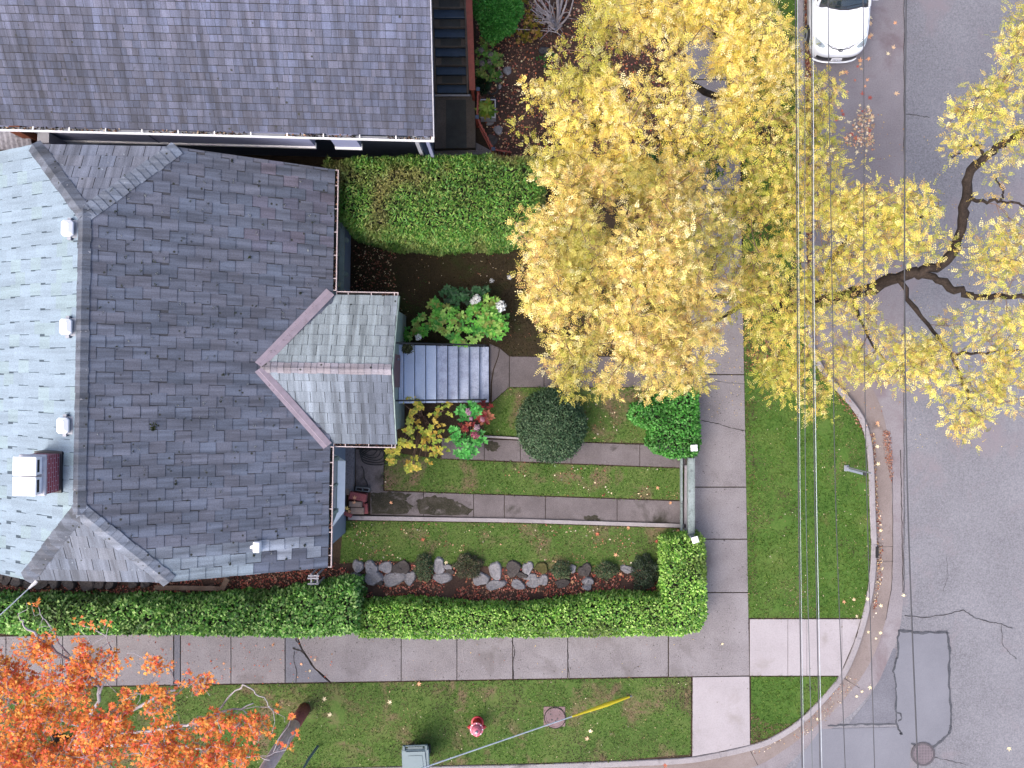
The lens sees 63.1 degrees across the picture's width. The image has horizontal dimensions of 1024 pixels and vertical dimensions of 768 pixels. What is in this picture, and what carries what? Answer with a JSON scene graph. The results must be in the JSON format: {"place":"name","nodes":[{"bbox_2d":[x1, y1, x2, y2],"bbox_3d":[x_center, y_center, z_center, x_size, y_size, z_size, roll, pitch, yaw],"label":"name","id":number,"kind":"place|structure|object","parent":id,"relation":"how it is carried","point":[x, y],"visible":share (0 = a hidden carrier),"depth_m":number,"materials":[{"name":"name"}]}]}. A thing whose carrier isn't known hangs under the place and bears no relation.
{"place":"outdoors","nodes":[
{"label":"outdoors","id":0,"kind":"place"},
{"bbox_2d":[0,677,690,767],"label":"lawn","id":1,"kind":"structure","parent":0,"point":[337,717],"depth_m":24.99,"materials":[{"name":"plant"}]},
{"bbox_2d":[0,597,300,767],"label":"maple tree","id":2,"kind":"object","parent":1,"relation":"on","point":[95,736],"visible":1,"depth_m":19.37,"materials":[{"name":"orange plant"}]},
{"bbox_2d":[259,703,310,767],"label":"utility pole","id":3,"kind":"object","parent":1,"relation":"on","point":[301,713],"visible":0.85,"depth_m":22.81,"materials":[{"name":"brown wood"}]},
{"bbox_2d":[422,696,631,767],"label":"stay wire","id":4,"kind":"object","parent":3,"relation":"attached to","point":[606,704],"visible":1,"depth_m":23.49,"materials":[{"name":"yellow plastic"}]},
{"bbox_2d":[402,744,430,767],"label":"wheeled bin","id":5,"kind":"object","parent":1,"relation":"on","point":[415,756],"visible":1,"depth_m":23.93,"materials":[{"name":"grey plastic"}]},
{"bbox_2d":[467,716,485,736],"bbox_3d":[-1.023,10.161,24.600,0.460,0.800,0.454,-39,90,0],"label":"fire hydrant","id":6,"kind":"object","parent":1,"relation":"on","point":[476,727],"visible":1,"depth_m":24.46,"materials":[{"name":"metal"}]},
{"bbox_2d":[544,706,565,728],"bbox_3d":[1.283,9.999,25.000,0.668,0.100,0.662,0,90,0],"label":"service box","id":7,"kind":"object","parent":1,"relation":"on","point":[556,711],"visible":0.96,"depth_m":24.96,"materials":[{"name":"concrete"}]},
{"bbox_2d":[0,2,748,686],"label":"sidewalk","id":8,"kind":"structure","parent":0,"point":[720,496],"depth_m":24.96,"materials":[{"name":"concrete"}]},
{"bbox_2d":[174,634,327,684],"bbox_3d":[-7.800,8.218,25.015,4.640,0.091,1.575,0,90,0],"label":"sidewalk patch","id":9,"kind":"object","parent":8,"relation":"on","point":[313,675],"visible":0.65,"depth_m":24.97,"materials":[{"name":"concrete"}]},
{"bbox_2d":[298,630,400,681],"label":"sidewalk slab","id":10,"kind":"structure","parent":8,"relation":"attached to","point":[379,659],"depth_m":24.96,"materials":[{"name":"concrete"}]},
{"bbox_2d":[293,376,743,682],"bbox_3d":[1.174,5.935,24.960,16.128,0.001,5.402,-33,90,0],"label":"pavement crack","id":11,"kind":"object","parent":8,"relation":"on","point":[302,651],"visible":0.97,"depth_m":24.96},
{"bbox_2d":[679,149,726,185],"bbox_3d":[5.463,-6.326,24.130,1.667,0.717,1.107,-21,90,0],"label":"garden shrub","id":12,"kind":"object","parent":8,"relation":"on","point":[716,174],"visible":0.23,"depth_m":24.02,"materials":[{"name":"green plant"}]},
{"bbox_2d":[0,3,870,767],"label":"soil","id":13,"kind":"structure","parent":0,"point":[430,407],"depth_m":25.00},
{"bbox_2d":[0,572,369,639],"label":"laurel hedge","id":14,"kind":"object","parent":13,"relation":"on","point":[321,609],"visible":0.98,"depth_m":23.74,"materials":[{"name":"green plant"}]},
{"bbox_2d":[0,141,405,586],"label":"house","id":15,"kind":"structure","parent":13,"relation":"on","point":[199,365],"depth_m":19.89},
{"bbox_2d":[333,217,344,290],"bbox_3d":[-4.781,-3.587,22.640,0.170,1.480,2.000,1,90,0],"label":"window","id":16,"kind":"structure","parent":15,"relation":"in","point":[341,237],"depth_m":23.31,"materials":[{"name":"glass"}]},
{"bbox_2d":[394,354,399,386],"bbox_3d":[-3.148,-0.357,22.700,0.119,1.600,0.901,0,90,0],"label":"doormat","id":17,"kind":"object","parent":15,"relation":"in","point":[397,357],"depth_m":22.86,"materials":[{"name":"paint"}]},
{"bbox_2d":[0,0,437,167],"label":"house","id":18,"kind":"structure","parent":13,"relation":"on","point":[332,78],"depth_m":18.88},
{"bbox_2d":[0,131,31,149],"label":"awning","id":19,"kind":"object","parent":18,"relation":"attached to","point":[9,140],"visible":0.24,"depth_m":21.01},
{"bbox_2d":[0,561,658,607],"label":"flower bed","id":20,"kind":"object","parent":13,"relation":"on","point":[449,588],"visible":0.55,"depth_m":24.99,"materials":[{"name":"soil"}]},
{"bbox_2d":[0,574,11,585],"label":"foundation boulder","id":21,"kind":"object","parent":20,"relation":"on","point":[5,580],"visible":0.69,"depth_m":24.88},
{"bbox_2d":[10,577,24,586],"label":"foundation boulder","id":22,"kind":"object","parent":20,"relation":"on","point":[16,582],"visible":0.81,"depth_m":24.80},
{"bbox_2d":[34,580,49,589],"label":"foundation boulder","id":23,"kind":"object","parent":20,"relation":"on","point":[41,584],"visible":0.62,"depth_m":24.85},
{"bbox_2d":[61,580,76,589],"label":"foundation boulder","id":24,"kind":"object","parent":20,"relation":"on","point":[70,585],"visible":0.63,"depth_m":24.86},
{"bbox_2d":[78,581,95,591],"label":"foundation boulder","id":25,"kind":"object","parent":20,"relation":"on","point":[87,585],"visible":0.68,"depth_m":24.82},
{"bbox_2d":[154,583,220,590],"bbox_3d":[-9.619,6.049,24.850,1.967,0.300,0.130,1,90,0],"label":"plank","id":26,"kind":"object","parent":20,"relation":"on","point":[211,587],"visible":0.93,"depth_m":24.70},
{"bbox_2d":[307,568,324,585],"bbox_3d":[-5.745,5.666,24.545,0.335,0.910,0.340,0,90,0],"label":"slatted rack","id":27,"kind":"object","parent":20,"relation":"on","point":[311,576],"visible":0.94,"depth_m":24.12,"materials":[{"name":"white paint"}]},
{"bbox_2d":[353,559,363,572],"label":"garden rock","id":28,"kind":"object","parent":20,"relation":"on","point":[358,566],"visible":1,"depth_m":24.89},
{"bbox_2d":[365,559,378,573],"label":"garden rock","id":29,"kind":"object","parent":20,"relation":"on","point":[371,566],"visible":1,"depth_m":24.87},
{"bbox_2d":[364,571,383,585],"bbox_3d":[-4.133,5.811,24.940,0.625,0.188,0.482,0,90,0],"label":"garden rock","id":30,"kind":"object","parent":20,"relation":"on","point":[372,579],"visible":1,"depth_m":24.88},
{"bbox_2d":[378,561,392,572],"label":"garden rock","id":31,"kind":"object","parent":20,"relation":"on","point":[385,567],"visible":1,"depth_m":24.93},
{"bbox_2d":[383,573,406,586],"bbox_3d":[-3.453,5.811,24.942,0.838,0.185,0.439,-18,90,0],"label":"garden rock","id":32,"kind":"object","parent":20,"relation":"on","point":[390,579],"visible":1,"depth_m":24.88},
{"bbox_2d":[391,559,410,574],"bbox_3d":[-3.337,5.559,24.951,0.607,0.165,0.469,-30,90,0],"label":"garden rock","id":33,"kind":"object","parent":20,"relation":"on","point":[402,566],"visible":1,"depth_m":24.91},
{"bbox_2d":[404,570,416,585],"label":"garden rock","id":34,"kind":"object","parent":20,"relation":"on","point":[411,578],"visible":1,"depth_m":24.88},
{"bbox_2d":[413,552,433,582],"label":"rockery shrub","id":35,"kind":"object","parent":20,"relation":"on","point":[422,573],"visible":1,"depth_m":24.75,"materials":[{"name":"green plant"}]},
{"bbox_2d":[432,556,444,573],"bbox_3d":[-2.196,5.445,24.965,0.413,0.138,0.563,0,90,0],"label":"garden rock","id":36,"kind":"object","parent":20,"relation":"on","point":[438,566],"visible":1,"depth_m":24.92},
{"bbox_2d":[432,573,451,583],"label":"garden rock","id":37,"kind":"object","parent":20,"relation":"on","point":[441,578],"visible":1,"depth_m":24.92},
{"bbox_2d":[451,551,483,578],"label":"rockery shrub","id":38,"kind":"object","parent":20,"relation":"on","point":[460,567],"visible":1,"depth_m":24.76,"materials":[{"name":"green plant"}]},
{"bbox_2d":[473,571,489,585],"bbox_3d":[-0.911,5.843,24.965,0.525,0.136,0.459,0,90,0],"label":"garden rock","id":39,"kind":"object","parent":20,"relation":"on","point":[483,579],"visible":0.99,"depth_m":24.93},
{"bbox_2d":[488,561,501,580],"bbox_3d":[-0.481,5.627,24.960,0.403,0.147,0.626,-12,90,0],"label":"garden rock","id":40,"kind":"object","parent":20,"relation":"on","point":[495,569],"visible":1,"depth_m":24.91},
{"bbox_2d":[486,580,507,590],"bbox_3d":[-0.461,5.989,24.953,0.674,0.160,0.308,-17,90,0],"label":"garden rock","id":41,"kind":"object","parent":20,"relation":"on","point":[491,585],"visible":1,"depth_m":24.91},
{"bbox_2d":[506,560,521,577],"bbox_3d":[0.015,5.555,24.949,0.457,0.169,0.548,23,90,0],"label":"garden rock","id":42,"kind":"object","parent":20,"relation":"on","point":[513,567],"visible":1,"depth_m":24.90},
{"bbox_2d":[511,578,525,589],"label":"garden rock","id":43,"kind":"object","parent":20,"relation":"on","point":[516,583],"visible":1,"depth_m":24.92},
{"bbox_2d":[526,577,539,587],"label":"garden rock","id":44,"kind":"object","parent":20,"relation":"on","point":[534,582],"visible":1,"depth_m":24.94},
{"bbox_2d":[550,560,571,579],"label":"rockery shrub","id":45,"kind":"object","parent":20,"relation":"on","point":[557,574],"visible":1,"depth_m":24.73,"materials":[{"name":"green plant"}]},
{"bbox_2d":[555,578,570,587],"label":"garden rock","id":46,"kind":"object","parent":20,"relation":"on","point":[562,583],"visible":0.99,"depth_m":24.89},
{"bbox_2d":[577,562,591,576],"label":"garden rock","id":47,"kind":"object","parent":20,"relation":"on","point":[584,569],"visible":1,"depth_m":24.89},
{"bbox_2d":[630,553,659,590],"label":"rockery shrub","id":48,"kind":"object","parent":20,"relation":"on","point":[648,581],"visible":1,"depth_m":24.70,"materials":[{"name":"green plant"}]},
{"bbox_2d":[384,396,452,473],"bbox_3d":[-2.679,1.421,24.329,1.953,1.364,2.306,0,90,0],"label":"garden shrub","id":49,"kind":"object","parent":13,"relation":"on","point":[409,430],"visible":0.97,"depth_m":24.07,"materials":[{"name":"yellow plant"}]},
{"bbox_2d":[322,152,547,256],"bbox_3d":[-2.048,-5.008,23.460,6.151,3.215,2.509,0,90,0],"label":"cedar hedge","id":50,"kind":"object","parent":13,"relation":"on","point":[455,201],"visible":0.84,"depth_m":22.15,"materials":[{"name":"green plant"}]},
{"bbox_2d":[0,0,871,767],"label":"grass","id":51,"kind":"structure","parent":13,"relation":"on","point":[576,566],"depth_m":24.97,"materials":[{"name":"plant"}]},
{"bbox_2d":[395,342,488,402],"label":"front steps","id":52,"kind":"structure","parent":13,"relation":"on","point":[431,373],"depth_m":24.17,"materials":[{"name":"grey wood"}]},
{"bbox_2d":[402,344,413,354],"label":"potted plant","id":53,"kind":"object","parent":52,"relation":"on","point":[407,349],"visible":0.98,"depth_m":23.39,"materials":[{"name":"green plant"}]},
{"bbox_2d":[432,0,475,150],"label":"outdoor stairs","id":54,"kind":"structure","parent":13,"relation":"on","point":[455,124],"depth_m":24.27,"materials":[{"name":"brown wood"}]},
{"bbox_2d":[434,143,495,155],"bbox_3d":[-1.467,-7.032,25.000,2.002,0.100,0.344,-2,90,0],"label":"concrete footing","id":55,"kind":"object","parent":13,"relation":"on","point":[480,149],"visible":0.36,"depth_m":24.95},
{"bbox_2d":[447,400,494,459],"bbox_3d":[-1.187,1.322,24.428,1.419,1.155,1.813,0,90,0],"label":"hydrangea bush","id":56,"kind":"object","parent":13,"relation":"on","point":[477,409],"visible":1,"depth_m":24.21,"materials":[{"name":"green plant"}]},
{"bbox_2d":[475,87,510,156],"bbox_3d":[-0.714,-7.557,24.550,0.527,0.900,2.143,-26,90,0],"label":"picket fence","id":57,"kind":"object","parent":13,"relation":"on","point":[479,125],"visible":0.87,"depth_m":24.19,"materials":[{"name":"red wood"}]},
{"bbox_2d":[0,0,1015,764],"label":"leaf litter","id":58,"kind":"object","parent":13,"relation":"on","point":[518,596],"visible":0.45,"depth_m":24.97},
{"bbox_2d":[348,435,686,536],"bbox_3d":[0.259,3.002,24.965,10.170,0.110,2.798,4,90,0],"label":"path edging","id":59,"kind":"object","parent":13,"relation":"on","point":[469,519],"visible":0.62,"depth_m":24.91,"materials":[{"name":"concrete"}]},
{"bbox_2d":[353,245,687,355],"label":"soil bed","id":60,"kind":"structure","parent":13,"relation":"on","point":[472,260],"depth_m":24.99,"materials":[{"name":"soil"}]},
{"bbox_2d":[403,293,509,347],"bbox_3d":[-1.666,-1.849,24.378,3.233,1.264,1.628,0,90,0],"label":"hydrangea bush","id":61,"kind":"object","parent":60,"relation":"on","point":[487,323],"visible":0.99,"depth_m":24.08,"materials":[{"name":"green plant"}]},
{"bbox_2d":[438,284,490,309],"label":"hydrangea bush","id":62,"kind":"object","parent":60,"relation":"on","point":[454,294],"visible":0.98,"depth_m":24.32,"materials":[{"name":"green plant"}]},
{"bbox_2d":[357,529,708,640],"bbox_3d":[0.594,5.862,24.428,10.224,1.305,3.131,0,90,0],"label":"privet hedge","id":63,"kind":"object","parent":13,"relation":"on","point":[675,603],"visible":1,"depth_m":23.98,"materials":[{"name":"green plant"}]},
{"bbox_2d":[476,0,687,156],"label":"flower bed","id":64,"kind":"object","parent":13,"relation":"on","point":[511,79],"visible":0.25,"depth_m":24.99,"materials":[{"name":"soil"}]},
{"bbox_2d":[475,75,491,94],"bbox_3d":[-0.856,-8.952,24.682,0.554,0.590,0.671,0,90,0],"label":"dark conifer","id":65,"kind":"object","parent":64,"relation":"on","point":[479,79],"visible":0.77,"depth_m":24.70,"materials":[{"name":"green plant"}]},
{"bbox_2d":[480,99,495,121],"bbox_3d":[-0.709,-8.138,24.800,0.453,0.400,0.551,0,90,0],"label":"planter box","id":66,"kind":"object","parent":64,"relation":"on","point":[493,119],"visible":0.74,"depth_m":24.64,"materials":[{"name":"concrete"}]},
{"bbox_2d":[474,98,497,119],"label":"leafy plant","id":67,"kind":"object","parent":66,"relation":"in","point":[486,108],"visible":0.99,"depth_m":24.49,"materials":[{"name":"green plant"}]},
{"bbox_2d":[475,32,503,82],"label":"hydrangea bush","id":68,"kind":"object","parent":64,"relation":"on","point":[485,50],"visible":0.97,"depth_m":24.26,"materials":[{"name":"green plant"}]},
{"bbox_2d":[472,0,525,42],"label":"round bush","id":69,"kind":"object","parent":64,"relation":"on","point":[502,19],"visible":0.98,"depth_m":23.82,"materials":[{"name":"green plant"}]},
{"bbox_2d":[511,0,543,43],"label":"yellowing shrub","id":70,"kind":"object","parent":64,"relation":"on","point":[525,35],"visible":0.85,"depth_m":24.39,"materials":[{"name":"green plant"}]},
{"bbox_2d":[530,0,577,34],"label":"bare shrub","id":71,"kind":"object","parent":64,"relation":"on","point":[551,21],"visible":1,"depth_m":24.34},
{"bbox_2d":[625,385,701,459],"bbox_3d":[4.444,1.096,24.342,2.189,1.470,2.260,0,90,0],"label":"boxwood shrub","id":72,"kind":"object","parent":13,"relation":"on","point":[673,428],"visible":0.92,"depth_m":23.82,"materials":[{"name":"green plant"}]},
{"bbox_2d":[645,135,690,166],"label":"garden shrub","id":73,"kind":"object","parent":13,"relation":"on","point":[654,156],"visible":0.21,"depth_m":24.05,"materials":[{"name":"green plant"}]},
{"bbox_2d":[680,445,698,543],"bbox_3d":[5.173,3.121,24.273,0.280,1.455,2.809,0,90,0],"label":"rail fence","id":74,"kind":"object","parent":13,"relation":"on","point":[690,529],"visible":0.91,"depth_m":24.20,"materials":[{"name":"grey wood"}]},
{"bbox_2d":[692,619,860,755],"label":"kerb ramp","id":75,"kind":"structure","parent":13,"relation":"on","point":[721,715],"depth_m":24.97,"materials":[{"name":"concrete"}]},
{"bbox_3d":[-4.603,3.587,24.920,0.420,0.160,0.300,0,90,0],"label":"brick","id":76,"kind":"object","parent":13,"relation":"on","visible":0},
{"bbox_2d":[349,501,362,506],"bbox_3d":[-4.641,3.561,24.750,0.384,0.140,0.171,0,90,0],"label":"brick","id":77,"kind":"object","parent":76,"relation":"on","point":[357,504],"visible":1,"depth_m":24.68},
{"bbox_2d":[349,491,366,501],"bbox_3d":[-4.547,3.320,24.630,0.500,0.140,0.220,10,90,0],"label":"brick","id":78,"kind":"object","parent":77,"relation":"on","point":[359,496],"visible":1,"depth_m":24.56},
{"bbox_2d":[340,521,679,570],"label":"lawn","id":79,"kind":"structure","parent":0,"point":[519,537],"depth_m":24.99,"materials":[{"name":"plant"}]},
{"bbox_2d":[522,561,533,574],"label":"garden rock","id":80,"kind":"object","parent":79,"relation":"on","point":[527,567],"visible":1,"depth_m":24.92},
{"bbox_2d":[535,562,547,573],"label":"garden rock","id":81,"kind":"object","parent":79,"relation":"on","point":[541,567],"visible":1,"depth_m":24.91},
{"bbox_2d":[594,560,618,580],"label":"rockery shrub","id":82,"kind":"object","parent":79,"relation":"on","point":[612,569],"visible":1,"depth_m":24.75,"materials":[{"name":"green plant"}]},
{"bbox_2d":[356,438,685,522],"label":"garden path","id":83,"kind":"structure","parent":0,"point":[533,507],"depth_m":24.97,"materials":[{"name":"concrete"}]},
{"bbox_2d":[359,447,387,485],"bbox_3d":[-4.099,2.448,24.918,0.944,0.099,1.236,0,90,0],"label":"garden hose","id":84,"kind":"object","parent":83,"relation":"on","point":[360,451],"visible":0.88,"depth_m":24.91,"materials":[{"name":"rubber"}]},
{"bbox_2d":[370,440,599,520],"bbox_3d":[-0.791,2.898,24.965,6.913,0.002,2.432,0,90,0],"label":"moss patch","id":85,"kind":"object","parent":83,"relation":"on","point":[432,505],"visible":0.97,"depth_m":24.96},
{"bbox_2d":[385,454,679,499],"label":"lawn","id":86,"kind":"structure","parent":0,"point":[520,483],"depth_m":24.99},
{"bbox_2d":[484,388,688,442],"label":"lawn","id":87,"kind":"structure","parent":0,"point":[510,411],"depth_m":24.99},
{"bbox_2d":[514,386,588,465],"bbox_3d":[1.177,1.212,24.201,2.268,1.598,2.414,0,90,0],"label":"yew bush","id":88,"kind":"object","parent":87,"relation":"on","point":[548,427],"visible":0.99,"depth_m":23.74,"materials":[{"name":"green plant"}]},
{"bbox_2d":[490,344,688,401],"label":"garden path","id":89,"kind":"structure","parent":0,"point":[523,370],"depth_m":24.97,"materials":[{"name":"concrete"}]},
{"bbox_2d":[751,677,837,742],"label":"lawn","id":90,"kind":"structure","parent":0,"point":[757,701],"depth_m":24.99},
{"bbox_2d":[795,0,802,767],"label":"overhead wire","id":91,"kind":"object","parent":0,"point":[797,389],"visible":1,"depth_m":17.62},
{"bbox_2d":[797,0,803,760],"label":"overhead wire","id":92,"kind":"object","parent":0,"point":[799,380],"visible":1,"depth_m":17.68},
{"bbox_2d":[741,0,870,617],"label":"lawn","id":93,"kind":"structure","parent":0,"point":[777,525],"depth_m":24.99,"materials":[{"name":"plant"}]},
{"bbox_2d":[505,0,854,242],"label":"locust tree","id":94,"kind":"object","parent":93,"relation":"on","point":[732,51],"visible":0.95,"depth_m":18.10,"materials":[{"name":"yellow plant"}]},
{"bbox_2d":[505,0,1023,452],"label":"locust tree","id":95,"kind":"object","parent":93,"relation":"on","point":[668,263],"visible":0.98,"depth_m":18.67,"materials":[{"name":"yellow plant"}]},
{"bbox_2d":[844,465,871,475],"bbox_3d":[10.020,2.520,24.125,0.140,1.750,0.180,0,90,0],"label":"sign post","id":96,"kind":"object","parent":93,"relation":"on","point":[847,467],"visible":0.98,"depth_m":24.28,"materials":[{"name":"metal"}]},
{"bbox_2d":[803,0,812,767],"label":"overhead wire","id":97,"kind":"object","parent":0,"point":[804,381],"visible":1,"depth_m":18.07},
{"bbox_2d":[811,0,820,767],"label":"overhead wire","id":98,"kind":"object","parent":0,"point":[813,386],"visible":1,"depth_m":17.43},
{"bbox_2d":[813,63,821,762],"bbox_3d":[6.125,-0.030,16.673,0.578,1.908,33.960,-1,90,0],"label":"overhead wire","id":99,"kind":"object","parent":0,"point":[815,398],"visible":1,"depth_m":17.45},
{"bbox_2d":[752,301,903,767],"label":"concrete strip","id":100,"kind":"object","parent":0,"point":[892,410],"visible":0.86,"depth_m":25.11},
{"bbox_2d":[828,0,845,767],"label":"overhead wire","id":101,"kind":"object","parent":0,"point":[833,382],"visible":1,"depth_m":16.22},
{"bbox_2d":[863,0,874,767],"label":"overhead wire","id":102,"kind":"object","parent":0,"point":[865,399],"visible":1,"depth_m":16.22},
{"bbox_2d":[785,0,1023,767],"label":"road","id":103,"kind":"structure","parent":0,"point":[966,509],"depth_m":25.12,"materials":[{"name":"asphalt"}]},
{"bbox_2d":[347,0,876,767],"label":"kerb","id":104,"kind":"structure","parent":103,"relation":"on","point":[829,692],"depth_m":24.95,"materials":[{"name":"concrete"}]},
{"bbox_2d":[605,337,892,767],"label":"gutter pan","id":105,"kind":"object","parent":103,"relation":"on","point":[862,658],"visible":0.88,"depth_m":25.11,"materials":[{"name":"concrete"}]},
{"bbox_2d":[803,0,903,358],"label":"parking lane","id":106,"kind":"structure","parent":103,"relation":"on","point":[883,72],"depth_m":25.11,"materials":[{"name":"asphalt"}]},
{"bbox_2d":[803,0,871,62],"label":"parked car","id":107,"kind":"object","parent":106,"relation":"on","point":[845,29],"visible":0.88,"depth_m":24.25,"materials":[{"name":"white paint"}]},
{"bbox_2d":[796,727,910,767],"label":"road patch","id":108,"kind":"object","parent":103,"relation":"on","point":[892,746],"visible":1,"depth_m":25.11,"materials":[{"name":"asphalt"}]},
{"bbox_2d":[849,648,896,723],"bbox_3d":[10.872,9.106,25.108,1.458,0.001,2.292,0,90,0],"label":"road patch","id":109,"kind":"object","parent":103,"relation":"on","point":[884,702],"visible":1,"depth_m":25.11,"materials":[{"name":"asphalt"}]},
{"bbox_2d":[750,18,1015,764],"bbox_3d":[11.191,-1.022,25.102,8.043,0.003,25.012,0,90,0],"label":"road crack","id":110,"kind":"object","parent":103,"relation":"on","point":[904,498],"visible":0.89,"depth_m":25.10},
{"bbox_2d":[894,632,950,745],"bbox_3d":[12.351,9.198,25.108,1.759,0.001,3.541,0,90,0],"label":"road patch","id":111,"kind":"object","parent":103,"relation":"on","point":[931,660],"visible":1,"depth_m":25.11,"materials":[{"name":"asphalt"}]},
{"bbox_2d":[828,629,951,747],"bbox_3d":[11.384,9.202,25.102,3.757,0.004,3.620,0,90,0],"label":"tar seam","id":112,"kind":"object","parent":111,"relation":"on","point":[949,673],"visible":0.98,"depth_m":25.10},
{"bbox_2d":[911,742,934,765],"bbox_3d":[12.379,11.144,25.104,0.720,0.035,0.720,0,90,0],"label":"manhole cover","id":113,"kind":"object","parent":103,"relation":"on","point":[926,754],"visible":0.97,"depth_m":25.09,"materials":[{"name":"metal"}]},
{"bbox_2d":[904,0,918,767],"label":"overhead wire","id":114,"kind":"object","parent":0,"point":[905,380],"visible":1,"depth_m":16.20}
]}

